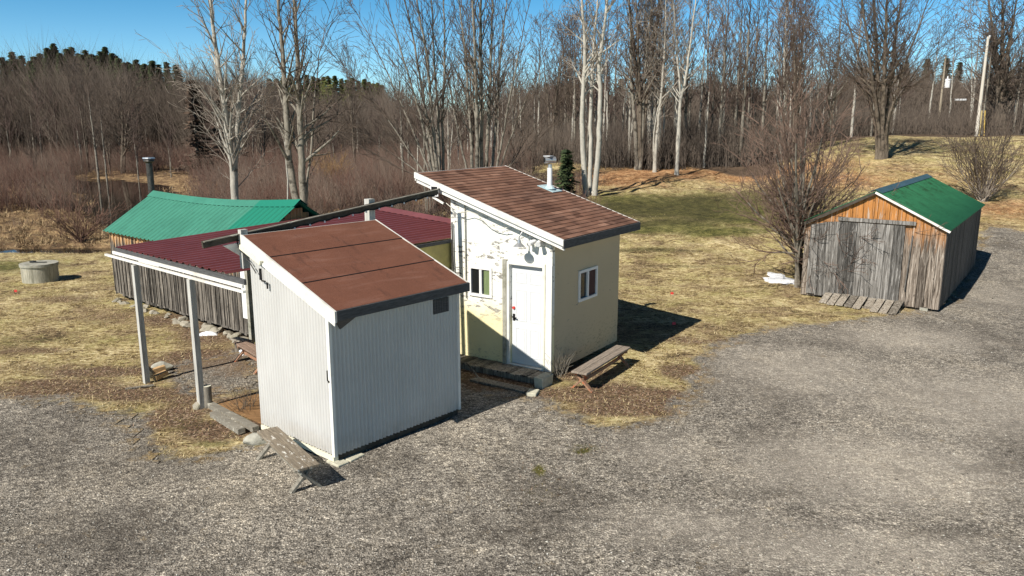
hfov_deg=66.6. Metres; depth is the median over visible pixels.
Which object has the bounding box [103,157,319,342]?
board cabin
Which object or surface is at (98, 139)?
bare tree
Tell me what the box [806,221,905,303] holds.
barn door
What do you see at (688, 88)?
bare tree
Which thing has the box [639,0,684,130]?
bare tree
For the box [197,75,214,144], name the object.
bare tree
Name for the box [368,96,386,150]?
bare tree
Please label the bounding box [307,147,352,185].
bare shrub
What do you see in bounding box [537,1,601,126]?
bare tree
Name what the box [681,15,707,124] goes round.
bare tree
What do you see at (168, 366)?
field rock
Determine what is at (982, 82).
utility pole
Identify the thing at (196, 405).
field rock
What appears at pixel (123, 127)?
bare tree
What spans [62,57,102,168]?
bare tree
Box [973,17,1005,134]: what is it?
bare tree
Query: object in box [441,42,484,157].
bare tree
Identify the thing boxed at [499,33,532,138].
bare tree
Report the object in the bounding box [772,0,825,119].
bare tree
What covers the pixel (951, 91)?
bare tree
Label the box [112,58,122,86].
pine
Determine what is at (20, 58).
pine
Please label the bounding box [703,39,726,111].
bare tree
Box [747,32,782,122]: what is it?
bare tree
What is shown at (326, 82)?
pine
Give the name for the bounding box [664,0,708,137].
bare tree
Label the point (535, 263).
yellow shed
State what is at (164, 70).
pine
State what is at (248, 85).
bare tree
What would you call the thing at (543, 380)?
concrete pier
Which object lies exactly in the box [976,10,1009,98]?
bare tree
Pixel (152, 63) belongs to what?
pine
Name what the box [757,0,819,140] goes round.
bare tree
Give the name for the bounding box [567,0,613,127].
bare tree
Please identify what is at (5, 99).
bare tree
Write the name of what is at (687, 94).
bare tree
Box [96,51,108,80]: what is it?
pine
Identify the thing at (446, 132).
bare tree
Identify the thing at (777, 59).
bare tree
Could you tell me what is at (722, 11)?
bare tree
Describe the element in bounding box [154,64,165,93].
pine
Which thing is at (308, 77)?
pine
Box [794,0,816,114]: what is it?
bare tree
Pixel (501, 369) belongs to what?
timber deck
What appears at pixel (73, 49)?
pine
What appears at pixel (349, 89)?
pine
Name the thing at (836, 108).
bare tree
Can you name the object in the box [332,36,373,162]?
bare tree
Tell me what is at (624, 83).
bare tree
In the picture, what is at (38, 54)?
pine
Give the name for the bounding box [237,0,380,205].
bare tree
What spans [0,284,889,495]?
fallen leaves
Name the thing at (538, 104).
bare tree
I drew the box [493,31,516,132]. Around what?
bare tree
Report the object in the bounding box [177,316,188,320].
foundation stone
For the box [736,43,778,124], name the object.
bare tree
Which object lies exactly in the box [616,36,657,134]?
bare tree
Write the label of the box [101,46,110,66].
pine
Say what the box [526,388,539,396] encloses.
concrete block
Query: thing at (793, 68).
bare tree
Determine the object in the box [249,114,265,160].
bare tree
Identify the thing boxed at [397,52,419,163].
bare tree
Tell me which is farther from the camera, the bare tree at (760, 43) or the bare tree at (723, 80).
the bare tree at (760, 43)
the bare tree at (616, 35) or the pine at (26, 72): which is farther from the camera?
the pine at (26, 72)
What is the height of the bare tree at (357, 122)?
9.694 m
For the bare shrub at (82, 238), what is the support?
on the ground at (684, 212)
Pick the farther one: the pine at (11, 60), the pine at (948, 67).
the pine at (948, 67)
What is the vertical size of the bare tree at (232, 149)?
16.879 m
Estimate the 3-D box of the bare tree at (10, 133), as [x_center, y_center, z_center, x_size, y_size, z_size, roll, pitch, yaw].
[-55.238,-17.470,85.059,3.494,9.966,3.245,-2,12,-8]
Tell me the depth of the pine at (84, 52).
121.17 m
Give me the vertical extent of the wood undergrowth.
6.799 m
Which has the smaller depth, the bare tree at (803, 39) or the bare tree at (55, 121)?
the bare tree at (803, 39)
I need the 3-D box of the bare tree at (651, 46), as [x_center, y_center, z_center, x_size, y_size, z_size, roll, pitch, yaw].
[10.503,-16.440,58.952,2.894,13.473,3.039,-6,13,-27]
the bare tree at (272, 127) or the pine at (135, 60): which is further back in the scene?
the pine at (135, 60)
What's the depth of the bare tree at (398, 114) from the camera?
73.53 m
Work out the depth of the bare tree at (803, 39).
67.57 m
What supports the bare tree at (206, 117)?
on the ground at (684, 212)
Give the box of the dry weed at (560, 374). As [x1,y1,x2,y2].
[545,347,574,378]
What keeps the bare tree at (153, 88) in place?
on the ground at (684, 212)
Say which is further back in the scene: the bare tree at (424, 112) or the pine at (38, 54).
the pine at (38, 54)
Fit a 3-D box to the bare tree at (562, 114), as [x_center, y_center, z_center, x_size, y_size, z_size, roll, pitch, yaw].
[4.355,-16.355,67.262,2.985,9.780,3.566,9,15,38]
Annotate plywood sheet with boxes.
[218,394,260,423]
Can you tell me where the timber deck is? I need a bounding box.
[460,354,549,383]
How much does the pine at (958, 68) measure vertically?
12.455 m
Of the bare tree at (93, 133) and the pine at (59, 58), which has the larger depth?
the pine at (59, 58)
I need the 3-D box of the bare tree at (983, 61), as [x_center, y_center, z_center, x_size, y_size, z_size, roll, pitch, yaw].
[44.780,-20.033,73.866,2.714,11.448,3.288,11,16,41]
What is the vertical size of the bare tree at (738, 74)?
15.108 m
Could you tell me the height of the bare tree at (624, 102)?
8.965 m
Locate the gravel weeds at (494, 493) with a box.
[152,335,735,506]
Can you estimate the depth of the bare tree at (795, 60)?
50.34 m
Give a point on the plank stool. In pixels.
(236, 339)
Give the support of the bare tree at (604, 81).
on the ground at (684, 212)
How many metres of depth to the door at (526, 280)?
15.83 m
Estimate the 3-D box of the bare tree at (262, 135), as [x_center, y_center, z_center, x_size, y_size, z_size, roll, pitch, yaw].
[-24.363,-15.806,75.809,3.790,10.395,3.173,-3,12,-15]
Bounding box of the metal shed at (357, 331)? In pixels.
[239,219,469,461]
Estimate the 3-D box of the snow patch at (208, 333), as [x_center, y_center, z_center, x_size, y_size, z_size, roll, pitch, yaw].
[-7.385,1.105,19.026,0.505,0.092,0.360,0,12,0]
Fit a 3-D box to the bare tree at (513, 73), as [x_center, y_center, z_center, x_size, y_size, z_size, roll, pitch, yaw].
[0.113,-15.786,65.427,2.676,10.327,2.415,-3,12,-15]
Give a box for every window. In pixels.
[469,265,491,297]
[578,266,597,301]
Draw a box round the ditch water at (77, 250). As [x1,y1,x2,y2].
[0,248,110,253]
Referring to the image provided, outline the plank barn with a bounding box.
[800,174,984,310]
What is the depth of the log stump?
14.00 m
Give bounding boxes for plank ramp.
[819,292,903,314]
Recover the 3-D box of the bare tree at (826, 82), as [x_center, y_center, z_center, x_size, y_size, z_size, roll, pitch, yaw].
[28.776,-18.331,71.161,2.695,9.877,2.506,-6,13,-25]
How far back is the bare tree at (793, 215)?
23.16 m
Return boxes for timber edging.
[207,401,258,432]
[210,411,244,434]
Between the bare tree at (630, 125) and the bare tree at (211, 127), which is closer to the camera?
the bare tree at (630, 125)
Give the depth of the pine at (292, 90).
150.06 m
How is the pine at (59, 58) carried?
on the ground at (684, 212)
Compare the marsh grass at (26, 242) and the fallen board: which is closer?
the fallen board
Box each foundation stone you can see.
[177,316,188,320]
[182,323,190,327]
[200,325,214,330]
[208,327,219,332]
[227,332,242,337]
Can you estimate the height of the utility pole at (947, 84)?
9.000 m
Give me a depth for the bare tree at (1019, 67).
75.36 m
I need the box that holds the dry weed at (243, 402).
[217,374,259,412]
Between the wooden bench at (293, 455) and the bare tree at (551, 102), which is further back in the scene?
the bare tree at (551, 102)
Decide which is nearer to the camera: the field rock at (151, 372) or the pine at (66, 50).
the field rock at (151, 372)
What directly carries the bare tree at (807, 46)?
on the ground at (684, 212)
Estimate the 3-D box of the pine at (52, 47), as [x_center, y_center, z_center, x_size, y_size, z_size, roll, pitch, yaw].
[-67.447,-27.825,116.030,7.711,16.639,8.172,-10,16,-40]
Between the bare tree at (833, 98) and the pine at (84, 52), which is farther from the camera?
the pine at (84, 52)
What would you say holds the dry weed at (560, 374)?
on the ground at (684, 212)
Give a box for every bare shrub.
[33,182,129,242]
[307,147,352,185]
[930,101,1023,201]
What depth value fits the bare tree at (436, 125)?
65.05 m
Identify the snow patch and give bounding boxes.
[199,331,217,335]
[763,272,793,284]
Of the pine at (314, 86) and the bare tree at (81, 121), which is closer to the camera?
the bare tree at (81, 121)
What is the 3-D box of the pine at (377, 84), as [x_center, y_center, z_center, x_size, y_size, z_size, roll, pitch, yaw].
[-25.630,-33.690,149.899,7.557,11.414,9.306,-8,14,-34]
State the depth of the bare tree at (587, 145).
51.05 m
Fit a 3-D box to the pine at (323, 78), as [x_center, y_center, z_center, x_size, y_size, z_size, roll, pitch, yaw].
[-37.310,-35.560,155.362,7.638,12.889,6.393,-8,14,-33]
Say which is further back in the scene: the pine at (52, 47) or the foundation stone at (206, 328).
the pine at (52, 47)
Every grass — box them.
[0,180,450,248]
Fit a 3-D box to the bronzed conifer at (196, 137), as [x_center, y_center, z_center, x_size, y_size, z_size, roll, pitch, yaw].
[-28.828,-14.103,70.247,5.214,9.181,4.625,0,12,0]
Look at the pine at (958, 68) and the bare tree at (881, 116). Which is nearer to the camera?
the bare tree at (881, 116)
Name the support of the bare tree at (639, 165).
on the ground at (684, 212)
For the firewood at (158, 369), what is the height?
0.129 m
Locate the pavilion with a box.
[104,207,451,408]
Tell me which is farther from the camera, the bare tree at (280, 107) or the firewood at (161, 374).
the bare tree at (280, 107)
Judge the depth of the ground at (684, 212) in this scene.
21.93 m
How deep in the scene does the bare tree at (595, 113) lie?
60.87 m
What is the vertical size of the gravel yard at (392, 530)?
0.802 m
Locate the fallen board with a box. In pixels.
[125,384,153,389]
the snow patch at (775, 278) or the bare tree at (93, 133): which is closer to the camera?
the snow patch at (775, 278)
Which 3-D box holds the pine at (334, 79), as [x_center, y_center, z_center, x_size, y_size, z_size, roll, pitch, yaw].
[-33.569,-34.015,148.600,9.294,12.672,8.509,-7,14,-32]
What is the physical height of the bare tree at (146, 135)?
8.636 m
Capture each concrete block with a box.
[327,459,348,467]
[344,452,364,461]
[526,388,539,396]
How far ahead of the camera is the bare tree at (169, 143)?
76.02 m
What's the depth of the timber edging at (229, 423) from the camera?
13.15 m
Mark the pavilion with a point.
(186, 254)
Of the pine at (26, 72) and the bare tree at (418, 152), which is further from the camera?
the pine at (26, 72)
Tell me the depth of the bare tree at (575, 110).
54.53 m
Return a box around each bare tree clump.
[265,0,470,213]
[407,0,592,168]
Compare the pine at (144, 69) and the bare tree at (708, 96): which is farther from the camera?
the pine at (144, 69)
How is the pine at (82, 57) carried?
on the ground at (684, 212)
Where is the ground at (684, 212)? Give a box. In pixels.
[0,134,1023,463]
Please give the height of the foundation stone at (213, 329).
0.258 m
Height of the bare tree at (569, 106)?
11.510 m
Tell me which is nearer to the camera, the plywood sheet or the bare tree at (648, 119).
the plywood sheet
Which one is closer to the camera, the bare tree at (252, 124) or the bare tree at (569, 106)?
the bare tree at (569, 106)
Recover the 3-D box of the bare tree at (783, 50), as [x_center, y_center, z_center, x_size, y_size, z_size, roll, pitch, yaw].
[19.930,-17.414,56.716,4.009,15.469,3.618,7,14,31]
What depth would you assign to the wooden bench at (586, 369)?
15.53 m
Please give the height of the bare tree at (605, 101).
11.839 m
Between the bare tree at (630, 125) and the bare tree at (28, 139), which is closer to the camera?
the bare tree at (630, 125)
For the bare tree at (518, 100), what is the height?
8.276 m
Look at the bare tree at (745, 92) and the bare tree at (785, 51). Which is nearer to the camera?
the bare tree at (745, 92)
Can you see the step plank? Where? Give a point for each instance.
(493, 383)
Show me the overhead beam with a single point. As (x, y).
(370, 206)
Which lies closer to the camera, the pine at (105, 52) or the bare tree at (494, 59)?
the bare tree at (494, 59)
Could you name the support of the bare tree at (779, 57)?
on the ground at (684, 212)
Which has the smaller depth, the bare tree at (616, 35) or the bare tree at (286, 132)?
the bare tree at (286, 132)
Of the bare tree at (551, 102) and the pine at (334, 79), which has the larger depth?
the pine at (334, 79)
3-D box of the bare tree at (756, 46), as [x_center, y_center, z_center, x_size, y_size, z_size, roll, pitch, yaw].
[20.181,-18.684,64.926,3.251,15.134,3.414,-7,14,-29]
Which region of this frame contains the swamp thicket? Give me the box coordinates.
[0,118,555,214]
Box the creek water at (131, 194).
[11,178,185,226]
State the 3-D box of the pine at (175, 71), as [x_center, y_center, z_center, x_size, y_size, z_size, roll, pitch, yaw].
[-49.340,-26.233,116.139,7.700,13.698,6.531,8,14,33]
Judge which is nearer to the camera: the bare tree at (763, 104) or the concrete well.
the concrete well
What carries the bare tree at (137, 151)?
on the ground at (684, 212)
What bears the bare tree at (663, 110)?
on the ground at (684, 212)
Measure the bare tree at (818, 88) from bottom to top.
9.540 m
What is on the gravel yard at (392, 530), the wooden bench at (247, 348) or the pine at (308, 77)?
the wooden bench at (247, 348)
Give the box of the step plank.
[470,376,529,392]
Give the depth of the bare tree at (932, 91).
79.33 m
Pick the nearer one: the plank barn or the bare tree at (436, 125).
the plank barn
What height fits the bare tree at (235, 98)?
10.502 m
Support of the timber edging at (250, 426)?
on the ground at (684, 212)
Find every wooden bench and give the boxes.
[234,340,257,374]
[256,426,322,493]
[571,345,630,392]
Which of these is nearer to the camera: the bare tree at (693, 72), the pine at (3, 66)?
the bare tree at (693, 72)
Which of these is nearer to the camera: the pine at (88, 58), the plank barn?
the plank barn
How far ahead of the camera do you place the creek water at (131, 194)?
61.78 m
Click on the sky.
(162, 23)
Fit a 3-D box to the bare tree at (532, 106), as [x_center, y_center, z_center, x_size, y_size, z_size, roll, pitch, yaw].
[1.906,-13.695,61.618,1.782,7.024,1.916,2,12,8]
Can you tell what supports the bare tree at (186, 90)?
on the ground at (684, 212)
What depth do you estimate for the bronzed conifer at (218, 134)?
72.13 m
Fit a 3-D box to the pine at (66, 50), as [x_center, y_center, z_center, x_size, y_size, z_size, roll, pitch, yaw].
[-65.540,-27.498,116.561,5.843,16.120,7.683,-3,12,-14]
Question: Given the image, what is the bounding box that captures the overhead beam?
[201,189,439,272]
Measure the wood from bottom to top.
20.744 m
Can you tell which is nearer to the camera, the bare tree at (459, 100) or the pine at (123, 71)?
the bare tree at (459, 100)
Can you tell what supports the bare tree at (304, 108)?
on the ground at (684, 212)
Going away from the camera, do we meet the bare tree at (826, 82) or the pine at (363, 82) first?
the bare tree at (826, 82)
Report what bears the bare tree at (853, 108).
on the ground at (684, 212)
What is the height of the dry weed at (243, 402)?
0.708 m
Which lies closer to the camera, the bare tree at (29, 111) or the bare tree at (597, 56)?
the bare tree at (597, 56)
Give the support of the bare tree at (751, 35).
on the ground at (684, 212)
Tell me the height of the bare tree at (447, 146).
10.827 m
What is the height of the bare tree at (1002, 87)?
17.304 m
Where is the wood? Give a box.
[0,22,1023,163]
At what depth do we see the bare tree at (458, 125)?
63.44 m
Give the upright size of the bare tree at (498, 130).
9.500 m
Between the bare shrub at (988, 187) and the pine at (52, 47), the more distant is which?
the pine at (52, 47)
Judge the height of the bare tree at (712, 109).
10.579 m
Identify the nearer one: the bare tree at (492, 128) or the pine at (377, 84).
the bare tree at (492, 128)
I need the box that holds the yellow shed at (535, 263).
[414,157,640,372]
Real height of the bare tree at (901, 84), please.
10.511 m
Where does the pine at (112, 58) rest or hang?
on the ground at (684, 212)
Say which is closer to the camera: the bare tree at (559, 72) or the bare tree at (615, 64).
the bare tree at (559, 72)
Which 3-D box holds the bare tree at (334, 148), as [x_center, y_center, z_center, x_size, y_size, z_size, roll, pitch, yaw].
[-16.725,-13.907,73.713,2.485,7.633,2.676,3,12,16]
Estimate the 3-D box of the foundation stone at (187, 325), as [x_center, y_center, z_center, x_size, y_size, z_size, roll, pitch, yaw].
[-8.197,0.959,19.748,0.275,0.150,0.255,2,12,10]
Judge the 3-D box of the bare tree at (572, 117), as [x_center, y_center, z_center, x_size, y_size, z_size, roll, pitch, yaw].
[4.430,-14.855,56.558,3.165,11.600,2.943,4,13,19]
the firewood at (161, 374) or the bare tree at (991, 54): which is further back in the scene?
the bare tree at (991, 54)
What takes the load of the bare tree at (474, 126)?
on the ground at (684, 212)
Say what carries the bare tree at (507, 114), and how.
on the ground at (684, 212)
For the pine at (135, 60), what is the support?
on the ground at (684, 212)
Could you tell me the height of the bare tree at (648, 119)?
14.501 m
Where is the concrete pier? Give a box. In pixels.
[534,372,552,388]
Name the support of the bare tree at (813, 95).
on the ground at (684, 212)
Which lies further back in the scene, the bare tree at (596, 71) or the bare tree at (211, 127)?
the bare tree at (211, 127)
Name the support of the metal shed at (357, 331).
on the gravel yard at (392, 530)
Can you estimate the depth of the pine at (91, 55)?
117.85 m
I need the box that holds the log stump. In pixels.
[203,384,211,407]
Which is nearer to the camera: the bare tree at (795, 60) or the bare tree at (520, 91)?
the bare tree at (795, 60)
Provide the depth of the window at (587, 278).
16.53 m
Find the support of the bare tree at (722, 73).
on the ground at (684, 212)
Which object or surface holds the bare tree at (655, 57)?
on the ground at (684, 212)
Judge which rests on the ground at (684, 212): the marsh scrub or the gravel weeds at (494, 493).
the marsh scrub
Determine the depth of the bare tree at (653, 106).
52.19 m
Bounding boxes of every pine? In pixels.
[0,57,13,97]
[7,52,23,105]
[17,61,31,98]
[18,55,25,80]
[25,56,43,92]
[37,47,53,90]
[37,53,44,75]
[43,43,58,75]
[53,53,70,86]
[63,49,80,76]
[67,47,75,58]
[77,55,87,74]
[82,50,88,56]
[84,56,96,85]
[88,54,101,82]
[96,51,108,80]
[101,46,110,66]
[106,53,116,83]
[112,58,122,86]
[119,62,137,91]
[131,59,140,98]
[134,63,149,101]
[145,60,161,98]
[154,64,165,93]
[163,62,172,95]
[169,65,185,95]
[288,79,295,98]
[294,74,318,104]
[311,76,321,101]
[317,76,344,100]
[318,76,325,91]
[319,76,344,101]
[338,78,344,91]
[339,78,357,104]
[357,79,375,105]
[372,83,384,100]
[937,58,958,79]
[953,62,963,84]
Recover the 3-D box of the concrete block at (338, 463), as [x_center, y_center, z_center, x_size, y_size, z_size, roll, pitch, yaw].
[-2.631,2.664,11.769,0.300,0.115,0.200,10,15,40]
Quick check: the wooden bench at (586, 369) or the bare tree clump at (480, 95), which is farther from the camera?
the bare tree clump at (480, 95)
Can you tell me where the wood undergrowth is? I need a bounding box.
[489,93,1023,170]
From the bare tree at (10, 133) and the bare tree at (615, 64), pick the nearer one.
the bare tree at (615, 64)
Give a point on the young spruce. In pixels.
(566, 167)
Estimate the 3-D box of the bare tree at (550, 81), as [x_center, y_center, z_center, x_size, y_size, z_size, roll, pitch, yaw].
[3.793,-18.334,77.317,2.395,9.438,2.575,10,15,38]
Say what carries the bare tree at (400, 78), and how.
on the ground at (684, 212)
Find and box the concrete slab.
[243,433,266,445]
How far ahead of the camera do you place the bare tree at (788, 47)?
66.28 m
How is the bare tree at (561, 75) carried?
on the ground at (684, 212)
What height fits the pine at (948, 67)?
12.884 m
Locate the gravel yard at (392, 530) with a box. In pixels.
[0,228,1023,575]
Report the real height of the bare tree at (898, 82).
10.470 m
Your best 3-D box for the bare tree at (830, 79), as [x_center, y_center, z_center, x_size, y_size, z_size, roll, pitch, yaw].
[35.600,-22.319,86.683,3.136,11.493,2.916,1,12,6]
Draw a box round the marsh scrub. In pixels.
[0,162,614,240]
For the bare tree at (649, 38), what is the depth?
60.27 m
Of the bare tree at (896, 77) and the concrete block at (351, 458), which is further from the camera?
the bare tree at (896, 77)
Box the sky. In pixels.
[0,0,1023,110]
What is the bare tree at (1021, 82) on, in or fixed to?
on the ground at (684, 212)
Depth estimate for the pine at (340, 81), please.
157.28 m
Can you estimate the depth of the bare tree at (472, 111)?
58.70 m
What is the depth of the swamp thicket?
56.83 m
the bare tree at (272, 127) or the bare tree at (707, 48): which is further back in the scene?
the bare tree at (707, 48)
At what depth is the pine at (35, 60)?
114.00 m
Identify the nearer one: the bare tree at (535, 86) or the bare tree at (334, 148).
the bare tree at (535, 86)
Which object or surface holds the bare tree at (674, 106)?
on the ground at (684, 212)
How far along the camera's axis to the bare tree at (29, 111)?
95.94 m
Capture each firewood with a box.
[152,365,165,372]
[152,370,168,379]
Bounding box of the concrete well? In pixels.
[19,260,59,283]
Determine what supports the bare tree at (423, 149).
on the ground at (684, 212)
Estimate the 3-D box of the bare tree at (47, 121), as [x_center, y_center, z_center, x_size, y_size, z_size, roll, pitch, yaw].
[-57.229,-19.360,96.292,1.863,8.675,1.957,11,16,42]
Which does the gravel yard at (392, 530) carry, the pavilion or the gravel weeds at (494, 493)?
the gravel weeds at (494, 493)
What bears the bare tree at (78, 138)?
on the ground at (684, 212)
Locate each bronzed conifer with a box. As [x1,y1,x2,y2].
[164,80,221,177]
[203,83,255,173]
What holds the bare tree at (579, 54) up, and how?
on the ground at (684, 212)
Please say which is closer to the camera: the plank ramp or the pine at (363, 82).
the plank ramp
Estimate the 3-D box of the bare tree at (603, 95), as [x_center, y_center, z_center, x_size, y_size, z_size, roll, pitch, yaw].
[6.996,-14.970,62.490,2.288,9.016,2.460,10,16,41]
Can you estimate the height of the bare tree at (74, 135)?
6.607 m
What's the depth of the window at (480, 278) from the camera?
16.28 m
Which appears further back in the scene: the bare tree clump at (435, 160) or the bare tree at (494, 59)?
the bare tree at (494, 59)
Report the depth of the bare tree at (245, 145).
91.14 m
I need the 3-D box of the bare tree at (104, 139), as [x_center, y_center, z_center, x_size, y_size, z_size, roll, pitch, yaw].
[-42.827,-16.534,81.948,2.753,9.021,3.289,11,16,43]
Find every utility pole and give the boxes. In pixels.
[938,56,965,113]
[974,35,990,135]
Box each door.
[512,265,541,367]
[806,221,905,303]
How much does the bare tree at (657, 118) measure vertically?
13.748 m
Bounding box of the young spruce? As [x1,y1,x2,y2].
[554,149,579,193]
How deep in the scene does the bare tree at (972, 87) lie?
81.42 m
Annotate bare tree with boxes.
[0,53,34,155]
[0,84,22,170]
[3,98,46,166]
[15,76,52,161]
[19,78,36,151]
[38,98,54,146]
[39,86,69,158]
[56,84,96,170]
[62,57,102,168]
[65,116,82,151]
[75,53,106,179]
[82,88,119,170]
[88,59,163,172]
[88,90,111,181]
[117,101,150,180]
[134,0,285,199]
[137,70,172,131]
[139,99,152,147]
[157,113,178,177]
[173,55,207,154]
[185,85,213,141]
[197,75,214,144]
[203,106,216,159]
[215,78,246,139]
[228,37,279,152]
[230,93,253,154]
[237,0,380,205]
[242,81,261,160]
[243,68,288,198]
[243,71,278,163]
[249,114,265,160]
[271,79,292,133]
[294,67,316,155]
[322,105,348,159]
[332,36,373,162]
[348,91,363,154]
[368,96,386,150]
[377,34,422,180]
[390,76,416,149]
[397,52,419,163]
[401,87,428,171]
[410,57,438,171]
[412,68,434,165]
[425,79,448,155]
[432,42,469,169]
[440,106,453,162]
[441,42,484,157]
[446,0,493,155]
[449,73,468,167]
[459,85,469,151]
[460,80,493,147]
[483,3,513,159]
[484,40,507,146]
[484,46,514,153]
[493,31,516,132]
[493,79,514,137]
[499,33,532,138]
[503,37,527,125]
[508,49,529,137]
[512,71,531,129]
[520,43,546,127]
[521,13,553,140]
[525,2,582,150]
[525,73,545,139]
[536,73,560,130]
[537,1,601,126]
[540,0,644,196]
[540,53,554,113]
[543,45,580,127]
[550,0,595,158]
[551,10,582,140]
[554,24,579,125]
[561,4,588,161]
[563,0,608,135]
[565,35,606,165]
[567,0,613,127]
[575,8,612,128]
[580,2,623,144]
[587,16,611,131]
[588,15,627,143]
[588,50,615,117]
[590,38,623,128]
[596,29,626,127]
[598,0,680,169]
[602,4,631,128]
[602,35,629,130]
[608,0,683,164]
[609,0,671,162]
[610,10,649,127]
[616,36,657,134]
[626,0,690,163]
[628,0,676,146]
[631,1,685,109]
[632,0,724,174]
[635,1,680,159]
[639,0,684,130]
[641,0,668,92]
[641,0,696,171]
[649,0,690,143]
[661,0,697,126]
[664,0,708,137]
[670,0,709,150]
[678,30,699,130]
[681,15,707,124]
[682,0,720,126]
[686,13,729,167]
[692,0,730,120]
[697,17,732,131]
[702,0,741,164]
[703,25,750,137]
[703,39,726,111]
[703,41,734,118]
[704,0,748,139]
[711,65,946,295]
[715,0,775,123]
[718,0,759,127]
[724,0,768,164]
[735,26,772,143]
[736,0,774,122]
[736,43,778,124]
[740,2,772,113]
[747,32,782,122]
[750,0,786,154]
[754,0,798,128]
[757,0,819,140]
[759,0,807,133]
[764,15,801,104]
[767,0,830,159]
[771,0,996,159]
[771,1,804,119]
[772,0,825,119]
[772,9,804,103]
[780,18,820,129]
[785,0,831,98]
[788,0,818,85]
[788,0,873,146]
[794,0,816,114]
[797,3,829,131]
[803,68,824,111]
[809,42,835,135]
[811,34,840,138]
[816,38,848,117]
[826,52,851,119]
[833,1,880,136]
[869,29,893,135]
[881,33,911,117]
[881,42,918,115]
[886,21,916,132]
[923,5,953,125]
[937,19,967,112]
[947,0,1023,134]
[952,0,990,121]
[971,21,999,115]
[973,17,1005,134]
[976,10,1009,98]
[1009,41,1023,113]
[1010,7,1023,132]
[1010,37,1023,133]
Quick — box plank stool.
[229,336,252,355]
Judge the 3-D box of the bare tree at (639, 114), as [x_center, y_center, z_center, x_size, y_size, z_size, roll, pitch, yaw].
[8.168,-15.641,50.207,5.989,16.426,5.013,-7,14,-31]
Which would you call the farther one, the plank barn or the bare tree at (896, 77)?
the bare tree at (896, 77)
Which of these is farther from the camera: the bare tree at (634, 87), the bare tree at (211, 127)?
the bare tree at (211, 127)
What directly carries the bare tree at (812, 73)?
on the ground at (684, 212)
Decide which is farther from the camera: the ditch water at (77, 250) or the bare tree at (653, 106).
the bare tree at (653, 106)
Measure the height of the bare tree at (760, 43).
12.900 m
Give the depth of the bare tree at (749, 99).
55.18 m
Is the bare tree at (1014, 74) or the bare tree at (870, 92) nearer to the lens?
the bare tree at (870, 92)
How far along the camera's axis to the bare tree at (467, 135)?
73.79 m
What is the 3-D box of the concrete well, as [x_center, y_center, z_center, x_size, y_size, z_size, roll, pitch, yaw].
[-15.397,-0.544,25.413,1.120,0.652,1.120,0,12,0]
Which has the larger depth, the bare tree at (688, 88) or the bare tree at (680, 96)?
the bare tree at (688, 88)
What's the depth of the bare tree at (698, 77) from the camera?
61.70 m
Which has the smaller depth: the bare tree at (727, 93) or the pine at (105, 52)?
the bare tree at (727, 93)
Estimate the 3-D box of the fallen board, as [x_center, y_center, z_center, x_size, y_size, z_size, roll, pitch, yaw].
[-7.220,1.916,15.109,0.501,0.035,0.050,-5,13,-23]
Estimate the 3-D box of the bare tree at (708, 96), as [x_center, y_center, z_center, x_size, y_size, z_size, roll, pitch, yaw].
[12.835,-12.634,50.510,2.758,10.109,2.565,-7,14,-31]
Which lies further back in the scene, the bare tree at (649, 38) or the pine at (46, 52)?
the pine at (46, 52)
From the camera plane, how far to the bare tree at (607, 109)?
53.38 m
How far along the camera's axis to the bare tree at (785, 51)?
63.24 m
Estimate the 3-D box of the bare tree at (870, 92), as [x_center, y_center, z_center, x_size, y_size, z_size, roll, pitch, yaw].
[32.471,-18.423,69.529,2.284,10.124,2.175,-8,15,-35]
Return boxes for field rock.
[149,367,155,377]
[151,361,173,369]
[193,402,199,409]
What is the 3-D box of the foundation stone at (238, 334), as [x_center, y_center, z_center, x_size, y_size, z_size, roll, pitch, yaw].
[-6.647,1.155,18.666,0.310,0.181,0.371,5,13,22]

